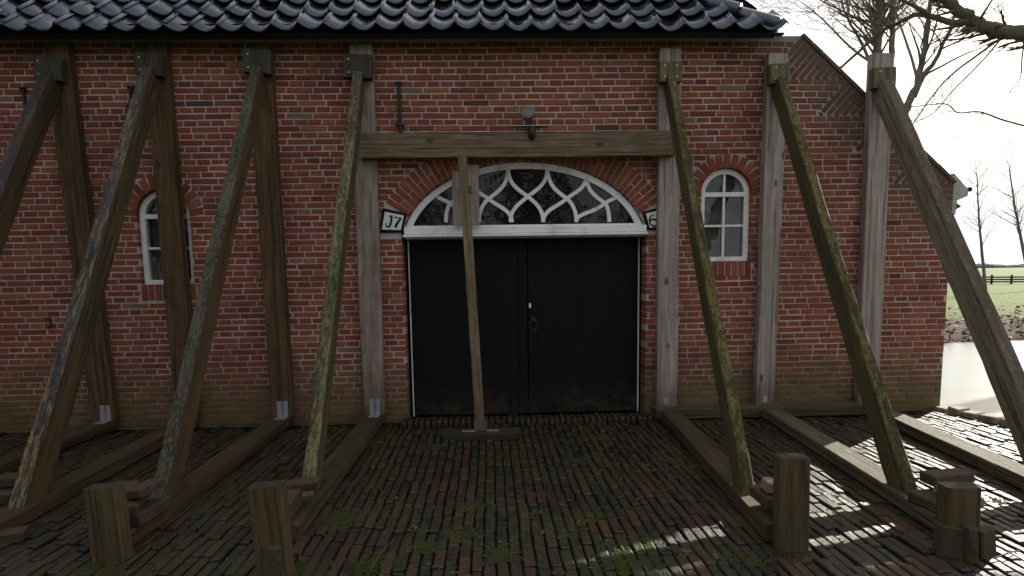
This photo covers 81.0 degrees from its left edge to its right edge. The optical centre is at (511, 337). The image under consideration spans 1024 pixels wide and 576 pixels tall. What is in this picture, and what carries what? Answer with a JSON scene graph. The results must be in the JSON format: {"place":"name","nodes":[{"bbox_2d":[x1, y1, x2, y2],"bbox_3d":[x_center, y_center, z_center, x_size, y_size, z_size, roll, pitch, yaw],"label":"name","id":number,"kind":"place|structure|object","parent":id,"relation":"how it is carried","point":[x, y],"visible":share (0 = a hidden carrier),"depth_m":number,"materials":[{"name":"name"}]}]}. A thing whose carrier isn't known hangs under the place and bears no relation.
{"place":"outdoors","nodes":[
{"label":"outdoors","id":0,"kind":"place"},
{"bbox_2d":[0,410,1023,575],"bbox_3d":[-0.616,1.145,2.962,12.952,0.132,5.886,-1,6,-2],"label":"pavement","id":1,"kind":"structure","parent":0,"point":[723,511],"depth_m":3.65,"materials":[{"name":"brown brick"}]},
{"bbox_2d":[0,525,30,543],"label":"loose brick","id":2,"kind":"object","parent":1,"relation":"on","point":[18,534],"visible":1,"depth_m":3.29,"materials":[{"name":"brown brick"}]},
{"bbox_2d":[0,42,119,474],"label":"raking shore","id":3,"kind":"structure","parent":1,"relation":"on","point":[54,97],"depth_m":5.36,"materials":[{"name":"wood"}]},
{"bbox_2d":[0,42,201,529],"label":"raking shore","id":4,"kind":"structure","parent":1,"relation":"on","point":[36,493],"depth_m":4.60,"materials":[{"name":"wood"}]},
{"bbox_2d":[0,487,13,504],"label":"loose brick","id":5,"kind":"object","parent":4,"relation":"on","point":[5,494],"visible":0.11,"depth_m":3.60,"materials":[{"name":"brown brick"}]},
{"bbox_2d":[0,472,17,487],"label":"loose brick","id":6,"kind":"object","parent":5,"relation":"on","point":[7,479],"visible":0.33,"depth_m":3.67,"materials":[{"name":"brown brick"}]},
{"bbox_2d":[83,481,132,564],"bbox_3d":[-2.055,1.003,3.068,0.164,0.511,0.097,-5,5,-3],"label":"wooden stake","id":7,"kind":"object","parent":1,"relation":"on","point":[107,521],"visible":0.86,"depth_m":3.02,"materials":[{"name":"brown wood"}]},
{"bbox_2d":[126,540,150,564],"bbox_3d":[-1.927,1.113,3.126,0.037,0.013,0.257,-2,6,-7],"label":"fallen twig","id":8,"kind":"object","parent":1,"relation":"on","point":[147,549],"visible":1,"depth_m":3.09,"materials":[{"name":"brown wood"}]},
{"bbox_2d":[130,43,294,545],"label":"raking shore","id":9,"kind":"structure","parent":1,"relation":"on","point":[257,128],"depth_m":4.86,"materials":[{"name":"wood"}]},
{"bbox_2d":[129,496,169,526],"bbox_3d":[-2.090,0.972,3.352,0.219,0.088,0.265,0,6,4],"label":"loose brick","id":10,"kind":"object","parent":9,"relation":"on","point":[152,508],"visible":0.5,"depth_m":3.32,"materials":[{"name":"brown brick"}]},
{"bbox_2d":[127,496,146,518],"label":"loose brick","id":11,"kind":"object","parent":10,"relation":"on","point":[135,506],"visible":0.34,"depth_m":3.22,"materials":[{"name":"brown brick"}]},
{"bbox_2d":[124,480,139,489],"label":"loose brick","id":12,"kind":"object","parent":11,"relation":"on","point":[130,483],"visible":0.16,"depth_m":3.37,"materials":[{"name":"brown brick"}]},
{"bbox_2d":[126,477,165,499],"bbox_3d":[-2.043,0.838,3.337,0.120,0.068,0.208,0,6,7],"label":"loose brick","id":13,"kind":"object","parent":11,"relation":"on","point":[143,489],"visible":0.82,"depth_m":3.29,"materials":[{"name":"brown brick"}]},
{"bbox_2d":[248,480,294,575],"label":"wooden stake","id":14,"kind":"object","parent":1,"relation":"on","point":[269,513],"visible":0.93,"depth_m":2.81,"materials":[{"name":"brown wood"}]},
{"bbox_2d":[262,546,281,575],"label":"loose stone","id":15,"kind":"object","parent":1,"relation":"on","point":[271,560],"visible":0.66,"depth_m":2.81,"materials":[{"name":"stone"}]},
{"bbox_2d":[299,540,303,560],"bbox_3d":[-1.094,1.101,3.118,0.008,0.013,0.233,-3,6,-15],"label":"fallen twig","id":16,"kind":"object","parent":1,"relation":"on","point":[301,549],"visible":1,"depth_m":3.10,"materials":[{"name":"brown wood"}]},
{"bbox_2d":[290,44,385,541],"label":"raking shore","id":17,"kind":"structure","parent":1,"relation":"on","point":[336,465],"depth_m":5.08,"materials":[{"name":"wood"}]},
{"bbox_2d":[287,489,302,519],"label":"loose brick","id":18,"kind":"object","parent":17,"relation":"on","point":[295,497],"visible":0.38,"depth_m":3.38,"materials":[{"name":"brown brick"}]},
{"bbox_2d":[286,475,320,490],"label":"loose brick","id":19,"kind":"object","parent":18,"relation":"on","point":[308,483],"visible":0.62,"depth_m":3.47,"materials":[{"name":"brown brick"}]},
{"bbox_2d":[360,131,673,159],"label":"cross beam","id":20,"kind":"structure","parent":17,"relation":"attached to","point":[498,145],"depth_m":5.44,"materials":[{"name":"brown wood"}]},
{"bbox_2d":[370,539,393,569],"bbox_3d":[-0.665,1.099,3.073,0.017,0.013,0.337,0,6,9],"label":"fallen twig","id":21,"kind":"object","parent":1,"relation":"on","point":[379,555],"visible":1,"depth_m":3.03,"materials":[{"name":"brown wood"}]},
{"bbox_2d":[28,429,912,575],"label":"weeds","id":22,"kind":"object","parent":1,"relation":"on","point":[615,548],"visible":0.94,"depth_m":3.07,"materials":[{"name":"green plant"}]},
{"bbox_2d":[442,154,519,440],"bbox_3d":[-0.297,-0.393,5.371,0.666,2.493,0.710,-1,6,-2],"label":"door prop","id":23,"kind":"object","parent":1,"relation":"on","point":[465,188],"depth_m":5.29,"materials":[{"name":"wood"}]},
{"bbox_2d":[7,416,1017,575],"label":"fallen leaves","id":24,"kind":"object","parent":1,"relation":"on","point":[542,477],"visible":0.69,"depth_m":4.17,"materials":[{"name":"brown plant"}]},
{"bbox_2d":[52,434,1014,575],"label":"moss","id":25,"kind":"object","parent":1,"relation":"on","point":[426,546],"visible":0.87,"depth_m":3.13,"materials":[{"name":"green plant"}]},
{"bbox_2d":[655,48,772,540],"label":"raking shore","id":26,"kind":"structure","parent":1,"relation":"on","point":[731,476],"depth_m":4.93,"materials":[{"name":"wood"}]},
{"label":"loose brick","id":27,"kind":"object","parent":26,"relation":"on","visible":0},
{"bbox_2d":[749,484,772,509],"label":"loose brick","id":28,"kind":"object","parent":27,"relation":"on","point":[761,496],"visible":0.44,"depth_m":3.29,"materials":[{"name":"brown brick"}]},
{"bbox_2d":[760,477,772,493],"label":"loose brick","id":29,"kind":"object","parent":28,"relation":"on","point":[766,484],"visible":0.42,"depth_m":3.27,"materials":[{"name":"brown brick"}]},
{"bbox_2d":[651,401,865,419],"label":"sill beam","id":30,"kind":"structure","parent":1,"relation":"on","point":[749,410],"depth_m":5.79,"materials":[{"name":"brown wood"}]},
{"bbox_2d":[773,453,809,553],"bbox_3d":[1.427,0.901,3.072,0.152,0.605,0.106,-1,5,5],"label":"wooden stake","id":31,"kind":"object","parent":1,"relation":"on","point":[791,491],"visible":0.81,"depth_m":3.02,"materials":[{"name":"brown wood"}]},
{"bbox_2d":[752,53,935,529],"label":"raking shore","id":32,"kind":"structure","parent":1,"relation":"on","point":[891,478],"depth_m":4.81,"materials":[{"name":"wood"}]},
{"bbox_2d":[907,488,936,512],"bbox_3d":[2.390,0.912,3.335,0.225,0.066,0.249,-2,6,-9],"label":"loose brick","id":33,"kind":"object","parent":32,"relation":"on","point":[925,498],"visible":0.3,"depth_m":3.35,"materials":[{"name":"brown brick"}]},
{"bbox_2d":[933,485,984,508],"bbox_3d":[2.431,0.860,3.271,0.159,0.064,0.204,0,6,8],"label":"loose brick","id":34,"kind":"object","parent":33,"relation":"on","point":[982,499],"visible":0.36,"depth_m":3.17,"materials":[{"name":"brown brick"}]},
{"bbox_2d":[919,468,974,486],"bbox_3d":[2.485,0.796,3.432,0.268,0.066,0.124,-2,6,-9],"label":"loose brick","id":35,"kind":"object","parent":34,"relation":"on","point":[932,477],"visible":0.98,"depth_m":3.39,"materials":[{"name":"brown brick"}]},
{"bbox_2d":[853,53,1023,489],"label":"raking shore","id":36,"kind":"structure","parent":1,"relation":"on","point":[887,122],"depth_m":4.86,"materials":[{"name":"wood"}]},
{"bbox_2d":[932,521,963,559],"bbox_3d":[2.185,1.013,2.987,0.136,0.183,0.076,1,6,13],"label":"loose brick","id":37,"kind":"object","parent":1,"relation":"on","point":[948,541],"visible":0.8,"depth_m":2.96,"materials":[{"name":"brown brick"}]},
{"bbox_2d":[935,482,981,531],"bbox_3d":[2.233,0.966,3.012,0.161,0.465,0.102,-1,5,4],"label":"wooden stake","id":38,"kind":"object","parent":1,"relation":"on","point":[958,504],"visible":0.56,"depth_m":2.96,"materials":[{"name":"brown wood"}]},
{"bbox_2d":[961,523,977,564],"bbox_3d":[2.241,1.013,2.943,0.057,0.197,0.082,0,6,9],"label":"loose brick","id":39,"kind":"object","parent":1,"relation":"on","point":[970,542],"visible":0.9,"depth_m":2.91,"materials":[{"name":"brown brick"}]},
{"bbox_2d":[978,523,996,560],"bbox_3d":[2.345,1.017,3.001,0.113,0.158,0.093,-3,7,-19],"label":"loose brick","id":40,"kind":"object","parent":1,"relation":"on","point":[986,541],"visible":0.48,"depth_m":2.96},
{"bbox_2d":[993,550,1019,558],"bbox_3d":[2.443,1.064,2.958,0.218,0.013,0.009,-3,7,-22],"label":"fallen twig","id":41,"kind":"object","parent":1,"relation":"on","point":[1005,554],"visible":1,"depth_m":2.95,"materials":[{"name":"brown wood"}]},
{"bbox_2d":[449,401,588,414],"bbox_3d":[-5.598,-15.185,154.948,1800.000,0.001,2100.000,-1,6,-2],"label":"ground","id":42,"kind":"structure","parent":0,"point":[515,413],"depth_m":6.57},
{"bbox_2d":[0,0,971,432],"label":"brick farmhouse","id":43,"kind":"object","parent":42,"relation":"on","point":[564,254],"visible":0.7,"depth_m":5.68,"materials":[{"name":"red brick"}]},
{"bbox_2d":[139,192,194,284],"bbox_3d":[-3.244,-0.947,5.681,0.484,0.879,0.078,-1,6,-2],"label":"window","id":44,"kind":"structure","parent":43,"relation":"in","point":[144,214],"depth_m":5.66,"materials":[{"name":"white paint"}]},
{"bbox_2d":[409,239,528,414],"bbox_3d":[-0.420,-0.118,5.980,1.149,1.781,0.059,-1,6,-2],"label":"door leaf","id":45,"kind":"structure","parent":43,"relation":"in","point":[442,368],"depth_m":5.96,"materials":[{"name":"black paint"}]},
{"bbox_2d":[514,106,547,139],"bbox_3d":[0.178,-1.951,5.487,0.324,0.303,0.245,1,7,18],"label":"wall lamp","id":46,"kind":"object","parent":43,"relation":"attached to","point":[527,114],"visible":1,"depth_m":5.41,"materials":[{"name":"metal"}]},
{"bbox_2d":[527,238,637,412],"bbox_3d":[0.711,-0.139,6.007,1.098,1.781,0.082,-1,6,-2],"label":"door leaf","id":47,"kind":"structure","parent":43,"relation":"in","point":[583,292],"depth_m":6.00,"materials":[{"name":"black paint"}]},
{"bbox_2d":[701,169,748,261],"bbox_3d":[2.055,-1.190,5.847,0.484,0.883,0.078,-1,6,-2],"label":"window","id":48,"kind":"structure","parent":43,"relation":"in","point":[725,192],"depth_m":5.84,"materials":[{"name":"white paint"}]},
{"bbox_2d":[747,0,1023,264],"label":"sky","id":49,"kind":"structure","parent":0,"point":[1002,246],"materials":[{"name":"white"}]},
{"bbox_2d":[940,340,1023,415],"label":"pond","id":50,"kind":"structure","parent":0,"point":[965,381],"depth_m":10.53,"materials":[{"name":"liquid"}]},
{"bbox_2d":[944,267,1023,342],"bbox_3d":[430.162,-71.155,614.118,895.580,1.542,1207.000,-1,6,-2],"label":"field","id":51,"kind":"structure","parent":0,"point":[1006,294],"depth_m":22.97,"materials":[{"name":"green plant"}]},
{"bbox_2d":[746,0,927,60],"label":"bare tree","id":52,"kind":"object","parent":51,"relation":"on","point":[876,42],"visible":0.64,"depth_m":19.29,"materials":[{"name":"brown plant"}]},
{"bbox_2d":[777,0,1023,146],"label":"bare tree","id":53,"kind":"object","parent":51,"relation":"on","point":[971,21],"visible":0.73,"depth_m":15.62,"materials":[{"name":"brown plant"}]},
{"bbox_2d":[821,0,1023,112],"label":"bare tree","id":54,"kind":"object","parent":51,"relation":"on","point":[924,48],"visible":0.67,"depth_m":16.47,"materials":[{"name":"brown plant"}]},
{"bbox_2d":[944,305,1023,339],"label":"leaf litter","id":55,"kind":"object","parent":51,"relation":"on","point":[1016,313],"visible":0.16,"depth_m":17.64,"materials":[{"name":"plant"}]},
{"bbox_2d":[944,316,1023,340],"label":"bank scrub","id":56,"kind":"object","parent":51,"relation":"on","point":[949,333],"visible":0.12,"depth_m":15.99,"materials":[{"name":"brown plant"}]},
{"bbox_2d":[952,141,1017,288],"bbox_3d":[27.998,-7.364,35.908,3.444,9.212,3.563,-6,8,-42],"label":"slender tree","id":57,"kind":"object","parent":51,"relation":"on","point":[979,223],"visible":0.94,"depth_m":36.15,"materials":[{"name":"grey plant"}]},
{"bbox_2d":[948,275,1023,283],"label":"rail fence","id":58,"kind":"object","parent":51,"relation":"on","point":[991,279],"visible":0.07,"depth_m":46.88,"materials":[{"name":"black wood"}]},
{"bbox_2d":[975,124,1023,260],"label":"slender tree","id":59,"kind":"object","parent":51,"relation":"on","point":[1017,218],"visible":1,"depth_m":33.27,"materials":[{"name":"grey plant"}]},
{"bbox_2d":[976,263,1023,267],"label":"distant woods","id":60,"kind":"object","parent":51,"relation":"on","point":[978,265],"visible":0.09,"depth_m":343.63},
{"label":"quay wall","id":61,"kind":"structure","parent":51,"relation":"on","visible":0},
{"bbox_2d":[934,405,1007,426],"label":"kerb","id":62,"kind":"structure","parent":61,"relation":"on","point":[977,415],"depth_m":5.67,"materials":[{"name":"stone"}]}
]}

